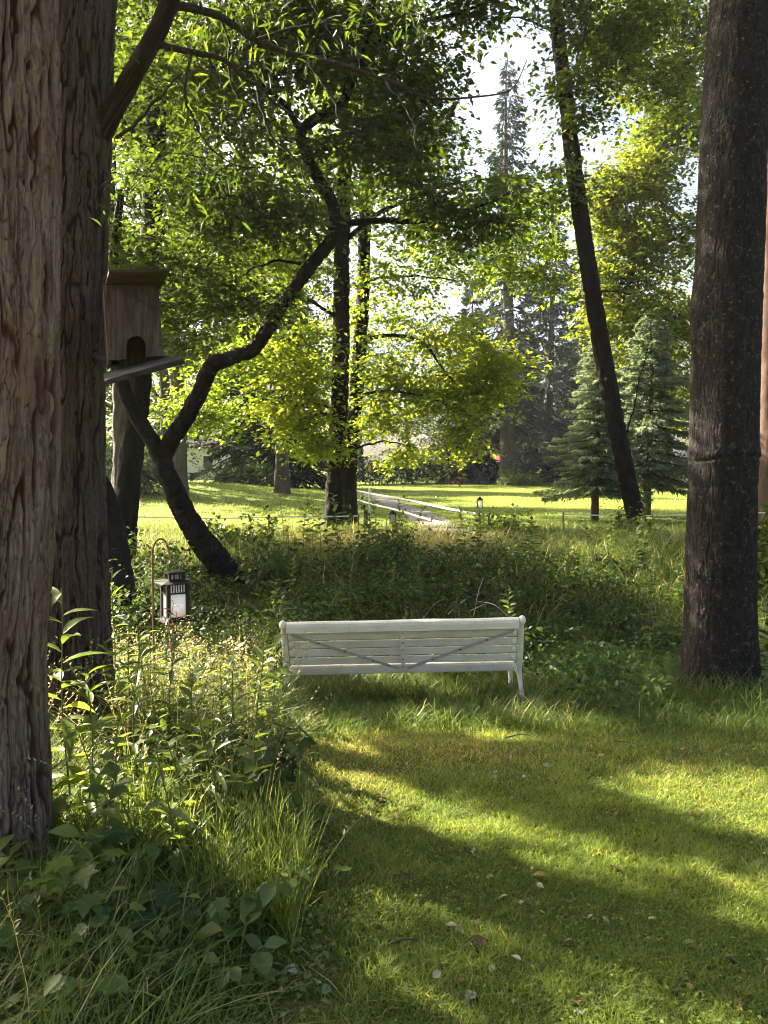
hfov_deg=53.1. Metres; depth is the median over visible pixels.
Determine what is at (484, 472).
dark spruce
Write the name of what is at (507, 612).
nettle
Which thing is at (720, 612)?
lichen bark tree
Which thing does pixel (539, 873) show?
fallen leaf
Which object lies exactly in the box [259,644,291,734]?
slender weed
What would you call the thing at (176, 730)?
slender weed
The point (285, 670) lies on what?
slender weed
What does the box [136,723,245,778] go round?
bramble bush
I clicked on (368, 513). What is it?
wild stem
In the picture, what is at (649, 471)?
spruce
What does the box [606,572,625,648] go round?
wild stem
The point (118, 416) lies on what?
meadow edge tree
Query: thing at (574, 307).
dark spruce
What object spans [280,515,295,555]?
wild stem
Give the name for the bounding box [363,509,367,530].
wooden stake
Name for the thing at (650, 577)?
wild stem
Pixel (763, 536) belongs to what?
bright shrub
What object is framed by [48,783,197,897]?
bramble bush
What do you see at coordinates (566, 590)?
wild stem
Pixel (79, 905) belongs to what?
bramble shoot
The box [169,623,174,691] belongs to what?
garden stake
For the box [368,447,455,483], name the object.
meadow shrub
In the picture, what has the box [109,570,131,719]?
leafy weed
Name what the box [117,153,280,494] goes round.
meadow edge tree
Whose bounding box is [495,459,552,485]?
meadow shrub
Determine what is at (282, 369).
twin trunk tree
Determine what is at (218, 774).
slender weed
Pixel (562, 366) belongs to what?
tree
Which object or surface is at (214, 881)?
undergrowth plants
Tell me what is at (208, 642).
slender weed
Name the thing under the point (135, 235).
lawn side tree
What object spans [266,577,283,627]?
wild stem
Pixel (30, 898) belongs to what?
bramble bush
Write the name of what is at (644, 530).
wild stem
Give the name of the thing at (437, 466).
meadow shrub
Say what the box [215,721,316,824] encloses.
bramble bush
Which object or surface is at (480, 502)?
garden light
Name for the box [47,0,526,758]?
furrowed bark tree
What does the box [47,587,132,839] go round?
tall weed
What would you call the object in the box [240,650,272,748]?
slender weed
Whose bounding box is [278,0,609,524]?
twin trunk tree
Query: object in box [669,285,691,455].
tree
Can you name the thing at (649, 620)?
wild stem
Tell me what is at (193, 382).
tree
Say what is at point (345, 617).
wild stem
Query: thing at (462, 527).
wild stem
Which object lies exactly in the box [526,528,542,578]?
wild stem
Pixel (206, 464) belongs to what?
window
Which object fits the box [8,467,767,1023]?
ground
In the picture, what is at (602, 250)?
dark spruce
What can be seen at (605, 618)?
bramble mound
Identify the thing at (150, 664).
slender weed
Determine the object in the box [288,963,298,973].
fallen leaf
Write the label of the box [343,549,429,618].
bramble mound
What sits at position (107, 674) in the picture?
slender weed
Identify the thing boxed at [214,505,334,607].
bramble mound
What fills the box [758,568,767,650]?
nettle
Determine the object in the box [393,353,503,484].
tree
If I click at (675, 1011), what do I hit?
fallen leaf
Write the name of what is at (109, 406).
tree
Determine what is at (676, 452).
tree
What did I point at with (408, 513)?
tape fence
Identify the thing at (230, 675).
slender weed
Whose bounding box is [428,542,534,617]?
bramble mound
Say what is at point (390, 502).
path
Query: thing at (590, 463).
spruce
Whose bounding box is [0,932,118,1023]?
bramble bush
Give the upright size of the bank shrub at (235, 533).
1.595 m
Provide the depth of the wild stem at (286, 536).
13.86 m
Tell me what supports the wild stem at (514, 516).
on the ground at (672, 503)
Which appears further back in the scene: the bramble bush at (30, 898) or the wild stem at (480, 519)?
the wild stem at (480, 519)
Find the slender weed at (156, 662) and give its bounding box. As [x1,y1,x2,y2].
[141,659,166,686]
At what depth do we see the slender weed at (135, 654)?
4.95 m
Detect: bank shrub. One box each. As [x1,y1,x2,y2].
[109,548,194,655]
[181,497,305,554]
[230,524,315,583]
[464,505,537,543]
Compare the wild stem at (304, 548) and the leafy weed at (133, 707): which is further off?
the wild stem at (304, 548)
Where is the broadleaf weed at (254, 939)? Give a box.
[193,911,286,995]
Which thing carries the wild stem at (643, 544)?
on the ground at (672, 503)
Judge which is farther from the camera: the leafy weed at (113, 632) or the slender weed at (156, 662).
the slender weed at (156, 662)
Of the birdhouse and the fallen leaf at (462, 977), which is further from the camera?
the birdhouse
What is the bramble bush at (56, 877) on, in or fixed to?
on the ground at (672, 503)
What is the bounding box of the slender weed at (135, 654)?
[117,619,157,713]
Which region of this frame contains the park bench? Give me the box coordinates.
[279,615,525,703]
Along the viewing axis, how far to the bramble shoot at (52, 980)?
2.33 m
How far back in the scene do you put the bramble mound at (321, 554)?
12.41 m
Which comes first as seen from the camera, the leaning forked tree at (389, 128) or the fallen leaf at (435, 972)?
the fallen leaf at (435, 972)
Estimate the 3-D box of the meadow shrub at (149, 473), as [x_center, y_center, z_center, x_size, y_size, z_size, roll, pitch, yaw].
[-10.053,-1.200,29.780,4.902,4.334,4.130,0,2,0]
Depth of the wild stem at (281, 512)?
14.02 m
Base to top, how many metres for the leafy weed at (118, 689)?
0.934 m
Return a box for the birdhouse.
[92,268,184,384]
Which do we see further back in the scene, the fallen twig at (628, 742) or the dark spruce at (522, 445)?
the dark spruce at (522, 445)
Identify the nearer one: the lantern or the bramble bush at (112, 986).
the bramble bush at (112, 986)
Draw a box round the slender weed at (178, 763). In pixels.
[146,713,206,832]
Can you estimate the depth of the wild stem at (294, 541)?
13.16 m
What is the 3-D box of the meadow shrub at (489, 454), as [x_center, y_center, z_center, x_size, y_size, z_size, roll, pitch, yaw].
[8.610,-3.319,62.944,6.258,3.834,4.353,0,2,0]
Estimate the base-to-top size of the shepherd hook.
1.427 m
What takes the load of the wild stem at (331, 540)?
on the ground at (672, 503)
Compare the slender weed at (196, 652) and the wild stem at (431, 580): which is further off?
the wild stem at (431, 580)
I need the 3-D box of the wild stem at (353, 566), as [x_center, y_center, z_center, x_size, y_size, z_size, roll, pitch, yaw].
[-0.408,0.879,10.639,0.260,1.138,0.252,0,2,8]
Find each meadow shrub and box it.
[105,429,192,494]
[106,426,145,470]
[192,455,246,483]
[223,441,315,489]
[301,450,385,485]
[357,446,428,484]
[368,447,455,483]
[417,444,482,483]
[460,449,527,483]
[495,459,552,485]
[515,446,575,483]
[551,448,600,478]
[640,449,687,484]
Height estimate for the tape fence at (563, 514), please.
0.580 m
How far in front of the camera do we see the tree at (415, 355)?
65.68 m
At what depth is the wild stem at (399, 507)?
13.82 m
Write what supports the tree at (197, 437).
on the ground at (672, 503)
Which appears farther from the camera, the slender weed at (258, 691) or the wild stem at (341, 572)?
the wild stem at (341, 572)
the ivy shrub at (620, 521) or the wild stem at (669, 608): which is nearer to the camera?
the wild stem at (669, 608)
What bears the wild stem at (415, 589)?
on the ground at (672, 503)
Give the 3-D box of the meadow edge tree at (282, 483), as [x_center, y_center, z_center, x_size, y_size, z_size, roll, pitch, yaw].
[-4.250,-8.174,34.298,8.829,15.072,6.774,0,2,0]
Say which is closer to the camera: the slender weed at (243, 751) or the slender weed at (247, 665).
the slender weed at (243, 751)
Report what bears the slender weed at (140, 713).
on the ground at (672, 503)
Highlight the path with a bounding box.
[304,487,468,533]
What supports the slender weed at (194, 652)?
on the ground at (672, 503)
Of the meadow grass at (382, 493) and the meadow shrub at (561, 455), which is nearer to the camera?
the meadow grass at (382, 493)
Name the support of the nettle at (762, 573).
on the ground at (672, 503)
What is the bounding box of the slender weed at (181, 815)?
[132,723,203,884]
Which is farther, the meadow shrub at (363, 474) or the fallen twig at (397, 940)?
the meadow shrub at (363, 474)
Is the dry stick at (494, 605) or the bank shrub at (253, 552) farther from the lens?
the bank shrub at (253, 552)
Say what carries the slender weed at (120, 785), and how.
on the ground at (672, 503)
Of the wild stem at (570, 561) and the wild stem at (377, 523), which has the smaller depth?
the wild stem at (570, 561)
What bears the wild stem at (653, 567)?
on the ground at (672, 503)
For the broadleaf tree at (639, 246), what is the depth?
27.54 m
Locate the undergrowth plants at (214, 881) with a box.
[0,606,393,1023]
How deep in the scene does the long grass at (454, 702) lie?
5.99 m
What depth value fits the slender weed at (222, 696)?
4.64 m
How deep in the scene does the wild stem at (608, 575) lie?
10.87 m
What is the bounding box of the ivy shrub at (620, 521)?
[590,501,671,538]
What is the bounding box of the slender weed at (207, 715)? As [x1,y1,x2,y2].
[184,694,236,770]
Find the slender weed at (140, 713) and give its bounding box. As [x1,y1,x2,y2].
[118,673,166,799]
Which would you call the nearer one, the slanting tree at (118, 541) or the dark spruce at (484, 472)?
the slanting tree at (118, 541)
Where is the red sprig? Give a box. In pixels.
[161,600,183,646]
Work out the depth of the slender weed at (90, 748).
3.35 m
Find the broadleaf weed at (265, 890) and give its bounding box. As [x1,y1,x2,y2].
[231,855,309,928]
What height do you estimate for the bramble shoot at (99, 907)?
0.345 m
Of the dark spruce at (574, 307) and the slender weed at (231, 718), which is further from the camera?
the dark spruce at (574, 307)
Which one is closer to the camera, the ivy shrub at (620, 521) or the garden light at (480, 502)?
the ivy shrub at (620, 521)
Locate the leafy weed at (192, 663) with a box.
[170,614,212,711]
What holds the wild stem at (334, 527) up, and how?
on the ground at (672, 503)
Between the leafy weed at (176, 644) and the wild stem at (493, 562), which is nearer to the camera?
the leafy weed at (176, 644)
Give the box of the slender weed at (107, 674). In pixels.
[98,637,150,746]
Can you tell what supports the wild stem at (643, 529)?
on the ground at (672, 503)
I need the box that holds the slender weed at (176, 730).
[157,718,194,793]
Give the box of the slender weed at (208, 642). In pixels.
[194,630,230,692]
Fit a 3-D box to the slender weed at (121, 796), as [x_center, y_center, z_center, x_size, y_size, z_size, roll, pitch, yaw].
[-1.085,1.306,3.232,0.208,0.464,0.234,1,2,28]
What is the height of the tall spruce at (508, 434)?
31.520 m
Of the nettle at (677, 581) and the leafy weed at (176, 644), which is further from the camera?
the nettle at (677, 581)
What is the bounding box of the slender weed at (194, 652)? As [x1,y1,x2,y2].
[182,626,208,681]
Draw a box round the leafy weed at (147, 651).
[117,604,174,742]
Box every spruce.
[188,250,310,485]
[230,260,331,489]
[429,278,499,484]
[435,59,573,484]
[491,194,595,482]
[498,320,557,480]
[532,338,654,520]
[536,239,606,479]
[573,224,635,478]
[587,307,689,516]
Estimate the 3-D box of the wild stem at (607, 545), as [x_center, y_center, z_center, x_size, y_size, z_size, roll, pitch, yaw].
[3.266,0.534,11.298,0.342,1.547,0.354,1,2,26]
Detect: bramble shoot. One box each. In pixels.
[0,834,94,897]
[0,885,129,987]
[1,901,155,1022]
[26,843,182,956]
[74,887,217,975]
[77,910,194,1021]
[99,876,223,988]
[181,878,261,959]
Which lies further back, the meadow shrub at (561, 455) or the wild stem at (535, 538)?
the meadow shrub at (561, 455)
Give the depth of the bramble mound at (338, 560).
11.26 m
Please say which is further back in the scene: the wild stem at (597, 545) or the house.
the house
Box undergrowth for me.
[111,526,767,667]
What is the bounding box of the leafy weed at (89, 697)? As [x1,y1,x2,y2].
[42,663,129,840]
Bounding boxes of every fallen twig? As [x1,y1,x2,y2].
[384,938,418,946]
[614,740,646,749]
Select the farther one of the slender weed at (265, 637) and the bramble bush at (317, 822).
the slender weed at (265, 637)
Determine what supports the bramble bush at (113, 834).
on the ground at (672, 503)
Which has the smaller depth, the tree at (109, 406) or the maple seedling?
the maple seedling
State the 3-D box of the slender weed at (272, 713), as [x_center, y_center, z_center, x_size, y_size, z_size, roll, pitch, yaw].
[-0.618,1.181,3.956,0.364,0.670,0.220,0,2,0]
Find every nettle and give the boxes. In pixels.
[500,585,517,658]
[618,590,636,638]
[652,597,675,657]
[667,559,683,612]
[758,566,767,667]
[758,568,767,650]
[758,603,767,687]
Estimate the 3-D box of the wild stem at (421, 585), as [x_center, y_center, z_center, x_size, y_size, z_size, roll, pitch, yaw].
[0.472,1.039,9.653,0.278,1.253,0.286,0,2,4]
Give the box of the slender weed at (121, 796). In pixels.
[98,769,149,847]
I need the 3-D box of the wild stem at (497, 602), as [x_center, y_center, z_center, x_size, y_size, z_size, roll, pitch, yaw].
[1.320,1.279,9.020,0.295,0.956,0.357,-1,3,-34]
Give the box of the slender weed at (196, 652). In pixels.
[178,627,222,698]
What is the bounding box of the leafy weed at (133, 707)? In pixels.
[102,642,167,808]
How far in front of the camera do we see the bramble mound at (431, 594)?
10.73 m
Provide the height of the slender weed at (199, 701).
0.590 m
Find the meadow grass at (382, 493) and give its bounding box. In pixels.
[138,481,687,534]
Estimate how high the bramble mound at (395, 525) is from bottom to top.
2.084 m
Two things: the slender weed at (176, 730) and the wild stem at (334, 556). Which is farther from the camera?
the wild stem at (334, 556)
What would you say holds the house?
on the ground at (672, 503)
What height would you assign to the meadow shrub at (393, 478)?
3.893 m
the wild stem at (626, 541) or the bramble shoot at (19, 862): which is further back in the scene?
the wild stem at (626, 541)
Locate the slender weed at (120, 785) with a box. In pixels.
[82,716,138,889]
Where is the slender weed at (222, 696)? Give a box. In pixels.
[206,676,237,729]
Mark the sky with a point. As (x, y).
(486, 80)
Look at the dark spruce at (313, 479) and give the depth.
47.24 m
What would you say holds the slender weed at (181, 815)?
on the ground at (672, 503)
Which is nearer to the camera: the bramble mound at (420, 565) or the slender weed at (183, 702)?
the slender weed at (183, 702)
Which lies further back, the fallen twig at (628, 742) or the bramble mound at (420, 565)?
the bramble mound at (420, 565)
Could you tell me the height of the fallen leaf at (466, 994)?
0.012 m
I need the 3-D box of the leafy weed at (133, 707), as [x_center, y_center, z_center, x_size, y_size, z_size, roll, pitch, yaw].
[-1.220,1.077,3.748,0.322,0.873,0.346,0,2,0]
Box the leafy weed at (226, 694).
[198,637,248,755]
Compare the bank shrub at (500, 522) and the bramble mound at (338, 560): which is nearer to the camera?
the bramble mound at (338, 560)
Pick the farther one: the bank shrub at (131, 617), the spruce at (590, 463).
the spruce at (590, 463)
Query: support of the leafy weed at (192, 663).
on the ground at (672, 503)
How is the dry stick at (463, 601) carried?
on the ground at (672, 503)
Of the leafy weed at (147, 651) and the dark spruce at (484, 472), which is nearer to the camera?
the leafy weed at (147, 651)
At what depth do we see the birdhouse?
4.08 m
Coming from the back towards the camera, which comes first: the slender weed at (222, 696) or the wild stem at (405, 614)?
the wild stem at (405, 614)
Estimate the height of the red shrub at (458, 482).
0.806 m
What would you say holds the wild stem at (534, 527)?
on the ground at (672, 503)
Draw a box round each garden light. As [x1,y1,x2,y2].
[388,510,396,525]
[476,497,482,524]
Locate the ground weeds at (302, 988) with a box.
[0,651,331,1020]
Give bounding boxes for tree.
[0,0,62,884]
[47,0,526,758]
[106,290,246,481]
[106,352,169,426]
[106,366,155,430]
[106,474,141,638]
[107,0,568,586]
[108,224,182,269]
[110,0,299,490]
[111,0,308,563]
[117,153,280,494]
[125,199,252,439]
[148,0,558,527]
[184,325,238,411]
[190,166,384,493]
[266,312,349,428]
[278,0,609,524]
[322,321,401,479]
[362,303,450,480]
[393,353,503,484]
[501,0,708,529]
[519,333,579,437]
[550,0,708,438]
[565,336,689,463]
[620,317,690,483]
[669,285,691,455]
[676,0,767,710]
[757,165,767,526]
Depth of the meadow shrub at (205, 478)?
54.83 m
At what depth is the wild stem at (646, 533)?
13.52 m
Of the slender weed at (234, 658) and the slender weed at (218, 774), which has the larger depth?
the slender weed at (234, 658)
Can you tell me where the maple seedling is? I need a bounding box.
[310,864,351,896]
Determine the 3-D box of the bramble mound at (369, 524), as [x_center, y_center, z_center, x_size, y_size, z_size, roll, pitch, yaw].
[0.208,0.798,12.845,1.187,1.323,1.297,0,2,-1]
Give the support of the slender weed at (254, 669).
on the ground at (672, 503)
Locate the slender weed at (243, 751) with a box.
[225,733,272,830]
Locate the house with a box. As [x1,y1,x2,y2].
[155,419,245,478]
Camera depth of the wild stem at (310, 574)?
10.13 m
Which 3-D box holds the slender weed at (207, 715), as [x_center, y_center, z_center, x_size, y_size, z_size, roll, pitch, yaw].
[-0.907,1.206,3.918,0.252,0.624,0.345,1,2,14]
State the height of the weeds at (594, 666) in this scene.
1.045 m
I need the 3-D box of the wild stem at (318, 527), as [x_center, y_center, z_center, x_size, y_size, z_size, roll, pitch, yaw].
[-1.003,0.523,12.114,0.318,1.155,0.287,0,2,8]
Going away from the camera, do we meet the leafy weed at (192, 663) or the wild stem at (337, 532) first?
the leafy weed at (192, 663)
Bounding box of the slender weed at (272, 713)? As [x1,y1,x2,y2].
[235,675,298,772]
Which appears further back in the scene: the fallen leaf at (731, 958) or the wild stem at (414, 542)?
the wild stem at (414, 542)
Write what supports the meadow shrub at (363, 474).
on the ground at (672, 503)
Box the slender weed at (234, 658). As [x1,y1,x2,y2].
[218,635,250,757]
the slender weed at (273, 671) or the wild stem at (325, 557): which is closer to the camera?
the slender weed at (273, 671)
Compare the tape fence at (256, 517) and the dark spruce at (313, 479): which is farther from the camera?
the dark spruce at (313, 479)
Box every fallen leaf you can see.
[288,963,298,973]
[322,983,331,993]
[395,871,412,887]
[432,970,440,977]
[456,975,465,981]
[465,990,475,1000]
[470,934,487,946]
[481,904,489,909]
[532,871,546,875]
[572,997,582,1004]
[670,1007,682,1017]
[724,955,743,966]
[733,999,741,1010]
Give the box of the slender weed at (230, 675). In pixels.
[217,652,248,720]
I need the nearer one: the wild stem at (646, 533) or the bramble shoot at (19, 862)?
the bramble shoot at (19, 862)
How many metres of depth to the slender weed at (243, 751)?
3.44 m
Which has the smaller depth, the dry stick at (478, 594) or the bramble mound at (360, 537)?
the dry stick at (478, 594)
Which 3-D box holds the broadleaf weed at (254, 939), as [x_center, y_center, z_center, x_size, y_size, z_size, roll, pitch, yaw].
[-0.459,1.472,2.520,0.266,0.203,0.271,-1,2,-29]
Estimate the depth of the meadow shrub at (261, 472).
45.55 m
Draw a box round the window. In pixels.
[202,455,212,468]
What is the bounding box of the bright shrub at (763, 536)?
[758,502,767,599]
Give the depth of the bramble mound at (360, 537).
11.97 m
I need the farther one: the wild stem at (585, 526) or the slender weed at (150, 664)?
the wild stem at (585, 526)
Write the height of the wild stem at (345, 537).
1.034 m
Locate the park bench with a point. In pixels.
(488, 632)
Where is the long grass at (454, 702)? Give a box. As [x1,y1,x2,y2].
[113,615,767,744]
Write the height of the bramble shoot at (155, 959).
0.255 m
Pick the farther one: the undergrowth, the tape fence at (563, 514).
the tape fence at (563, 514)
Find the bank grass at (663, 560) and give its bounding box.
[114,511,767,659]
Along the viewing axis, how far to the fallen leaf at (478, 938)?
2.72 m
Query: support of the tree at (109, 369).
on the ground at (672, 503)
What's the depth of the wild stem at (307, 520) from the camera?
13.03 m
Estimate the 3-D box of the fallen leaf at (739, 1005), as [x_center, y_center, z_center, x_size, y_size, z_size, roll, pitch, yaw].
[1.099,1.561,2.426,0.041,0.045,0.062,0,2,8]
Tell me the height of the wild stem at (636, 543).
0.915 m
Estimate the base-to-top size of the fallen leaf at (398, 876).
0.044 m
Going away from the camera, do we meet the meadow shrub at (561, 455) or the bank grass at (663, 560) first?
the bank grass at (663, 560)
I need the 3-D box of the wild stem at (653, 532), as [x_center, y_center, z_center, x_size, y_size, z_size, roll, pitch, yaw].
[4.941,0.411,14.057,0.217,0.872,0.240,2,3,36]
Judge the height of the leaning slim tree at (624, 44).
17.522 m
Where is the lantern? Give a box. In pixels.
[151,559,198,623]
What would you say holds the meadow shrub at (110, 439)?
on the ground at (672, 503)
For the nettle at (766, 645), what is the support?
on the ground at (672, 503)
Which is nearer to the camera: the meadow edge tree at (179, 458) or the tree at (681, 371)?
the meadow edge tree at (179, 458)
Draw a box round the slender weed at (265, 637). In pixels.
[239,620,278,726]
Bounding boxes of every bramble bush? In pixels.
[0,832,127,997]
[0,858,149,932]
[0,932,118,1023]
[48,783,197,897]
[91,816,229,877]
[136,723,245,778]
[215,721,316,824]
[280,803,338,840]
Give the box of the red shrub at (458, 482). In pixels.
[451,477,465,486]
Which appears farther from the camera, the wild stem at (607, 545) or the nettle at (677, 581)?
the wild stem at (607, 545)
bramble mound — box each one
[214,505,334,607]
[294,529,387,598]
[296,535,345,572]
[319,496,422,584]
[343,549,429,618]
[361,486,437,563]
[363,520,431,565]
[377,537,458,610]
[383,543,440,575]
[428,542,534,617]
[565,576,652,641]
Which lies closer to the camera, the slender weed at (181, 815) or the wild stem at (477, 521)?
the slender weed at (181, 815)
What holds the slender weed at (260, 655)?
on the ground at (672, 503)
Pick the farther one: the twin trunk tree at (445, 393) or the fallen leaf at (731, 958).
the twin trunk tree at (445, 393)
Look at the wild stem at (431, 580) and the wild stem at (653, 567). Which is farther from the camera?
the wild stem at (653, 567)
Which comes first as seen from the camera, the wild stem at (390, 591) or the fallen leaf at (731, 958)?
the fallen leaf at (731, 958)
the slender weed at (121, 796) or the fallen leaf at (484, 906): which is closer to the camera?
the fallen leaf at (484, 906)
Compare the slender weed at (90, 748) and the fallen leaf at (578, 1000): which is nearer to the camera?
the fallen leaf at (578, 1000)
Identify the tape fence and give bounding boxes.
[138,514,358,527]
[357,488,489,523]
[562,512,764,528]
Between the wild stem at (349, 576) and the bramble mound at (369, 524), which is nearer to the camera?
the wild stem at (349, 576)
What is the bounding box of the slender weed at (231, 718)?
[202,647,250,815]
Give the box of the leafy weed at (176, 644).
[149,612,189,739]
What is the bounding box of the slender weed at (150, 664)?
[137,630,168,717]
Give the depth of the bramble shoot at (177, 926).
2.50 m
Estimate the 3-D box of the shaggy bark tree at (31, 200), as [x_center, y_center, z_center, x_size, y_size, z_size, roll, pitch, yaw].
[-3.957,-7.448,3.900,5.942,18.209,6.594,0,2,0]
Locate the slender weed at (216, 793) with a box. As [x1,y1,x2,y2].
[184,701,245,864]
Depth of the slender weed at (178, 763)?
3.45 m
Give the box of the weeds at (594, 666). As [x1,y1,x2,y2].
[115,614,767,720]
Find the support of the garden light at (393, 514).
on the ground at (672, 503)
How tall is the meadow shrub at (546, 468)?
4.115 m
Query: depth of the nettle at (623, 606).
9.55 m
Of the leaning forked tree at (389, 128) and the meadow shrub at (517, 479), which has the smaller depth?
the leaning forked tree at (389, 128)
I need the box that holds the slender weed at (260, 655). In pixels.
[243,645,279,747]
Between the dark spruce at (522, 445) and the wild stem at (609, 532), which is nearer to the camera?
the wild stem at (609, 532)
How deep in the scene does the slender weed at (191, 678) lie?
3.71 m
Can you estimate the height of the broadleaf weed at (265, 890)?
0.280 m
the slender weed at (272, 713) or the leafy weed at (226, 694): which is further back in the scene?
the leafy weed at (226, 694)
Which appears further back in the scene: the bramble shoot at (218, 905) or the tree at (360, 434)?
the tree at (360, 434)
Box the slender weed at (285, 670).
[258,634,291,720]
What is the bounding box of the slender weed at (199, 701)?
[176,670,217,718]
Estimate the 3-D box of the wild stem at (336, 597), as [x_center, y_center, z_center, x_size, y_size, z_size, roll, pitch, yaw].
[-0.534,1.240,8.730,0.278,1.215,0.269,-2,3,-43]
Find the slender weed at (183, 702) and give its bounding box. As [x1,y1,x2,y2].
[159,697,201,754]
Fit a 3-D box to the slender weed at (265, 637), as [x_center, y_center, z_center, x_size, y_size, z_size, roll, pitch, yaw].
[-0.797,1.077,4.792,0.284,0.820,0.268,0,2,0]
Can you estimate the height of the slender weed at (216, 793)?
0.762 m
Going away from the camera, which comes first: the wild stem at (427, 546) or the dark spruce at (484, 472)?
the wild stem at (427, 546)
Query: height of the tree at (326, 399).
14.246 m
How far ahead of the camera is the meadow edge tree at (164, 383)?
35.61 m
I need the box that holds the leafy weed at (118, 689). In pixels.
[97,618,155,760]
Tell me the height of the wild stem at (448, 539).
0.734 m
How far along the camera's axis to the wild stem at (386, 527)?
12.51 m
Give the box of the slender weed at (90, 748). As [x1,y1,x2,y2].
[61,723,140,827]
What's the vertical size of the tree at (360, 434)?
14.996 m
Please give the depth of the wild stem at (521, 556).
11.24 m
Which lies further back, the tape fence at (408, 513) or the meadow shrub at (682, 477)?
the meadow shrub at (682, 477)
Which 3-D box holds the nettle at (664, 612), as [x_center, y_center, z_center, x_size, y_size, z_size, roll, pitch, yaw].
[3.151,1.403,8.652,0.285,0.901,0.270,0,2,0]
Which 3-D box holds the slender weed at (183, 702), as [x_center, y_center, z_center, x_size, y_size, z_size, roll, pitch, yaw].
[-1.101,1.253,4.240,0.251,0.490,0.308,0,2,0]
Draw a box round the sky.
[106,0,708,466]
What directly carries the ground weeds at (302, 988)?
on the ground at (672, 503)
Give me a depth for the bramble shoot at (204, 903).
2.64 m
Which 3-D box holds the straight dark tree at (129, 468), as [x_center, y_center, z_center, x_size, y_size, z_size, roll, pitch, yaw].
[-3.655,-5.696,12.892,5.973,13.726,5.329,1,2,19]
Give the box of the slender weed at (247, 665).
[240,630,258,702]
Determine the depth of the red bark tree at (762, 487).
19.69 m
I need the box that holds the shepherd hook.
[149,538,175,697]
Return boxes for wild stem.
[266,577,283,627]
[275,479,289,540]
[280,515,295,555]
[281,525,291,544]
[281,554,300,611]
[290,532,299,556]
[294,494,312,559]
[300,528,312,572]
[300,532,323,617]
[306,496,320,547]
[311,509,327,569]
[319,535,337,581]
[323,520,335,568]
[328,493,346,558]
[329,553,343,587]
[330,503,344,563]
[330,533,352,613]
[330,568,345,620]
[337,532,363,620]
[338,605,349,656]
[342,512,355,558]
[345,535,359,604]
[362,512,376,555]
[368,497,384,541]
[380,566,398,618]
[381,514,393,542]
[395,499,408,537]
[401,607,408,638]
[408,530,419,574]
[410,563,422,618]
[413,545,430,618]
[420,537,431,589]
[425,561,438,602]
[446,528,454,561]
[449,582,463,618]
[455,505,473,566]
[470,510,483,553]
[475,497,487,544]
[483,582,506,617]
[485,540,498,581]
[505,503,520,541]
[514,527,531,590]
[522,516,542,563]
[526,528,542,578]
[557,544,579,622]
[561,580,573,620]
[580,518,589,546]
[594,527,602,567]
[597,496,616,586]
[602,553,615,600]
[604,512,615,553]
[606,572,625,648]
[619,520,632,567]
[626,526,644,582]
[633,530,650,579]
[634,492,652,574]
[638,512,648,553]
[639,510,652,552]
[640,584,663,653]
[643,555,657,606]
[648,546,659,593]
[649,511,658,543]
[658,565,682,647]
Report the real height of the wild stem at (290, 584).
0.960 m
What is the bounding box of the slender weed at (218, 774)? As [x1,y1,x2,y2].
[185,671,246,835]
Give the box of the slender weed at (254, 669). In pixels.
[238,630,267,719]
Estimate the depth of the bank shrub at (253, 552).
12.29 m
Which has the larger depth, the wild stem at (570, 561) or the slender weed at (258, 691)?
the wild stem at (570, 561)
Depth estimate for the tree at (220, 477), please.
50.43 m
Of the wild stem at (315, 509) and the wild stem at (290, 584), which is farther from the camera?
the wild stem at (315, 509)
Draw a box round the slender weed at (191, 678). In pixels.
[174,645,220,804]
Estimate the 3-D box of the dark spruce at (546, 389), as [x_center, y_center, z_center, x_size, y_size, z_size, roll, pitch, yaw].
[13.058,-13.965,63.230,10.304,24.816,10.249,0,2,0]
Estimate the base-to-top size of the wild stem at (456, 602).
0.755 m
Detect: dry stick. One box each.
[448,592,488,614]
[473,579,483,617]
[477,601,508,616]
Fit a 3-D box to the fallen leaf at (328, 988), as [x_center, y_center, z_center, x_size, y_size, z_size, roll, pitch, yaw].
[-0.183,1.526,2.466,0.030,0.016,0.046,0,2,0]
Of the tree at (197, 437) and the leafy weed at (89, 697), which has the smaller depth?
the leafy weed at (89, 697)

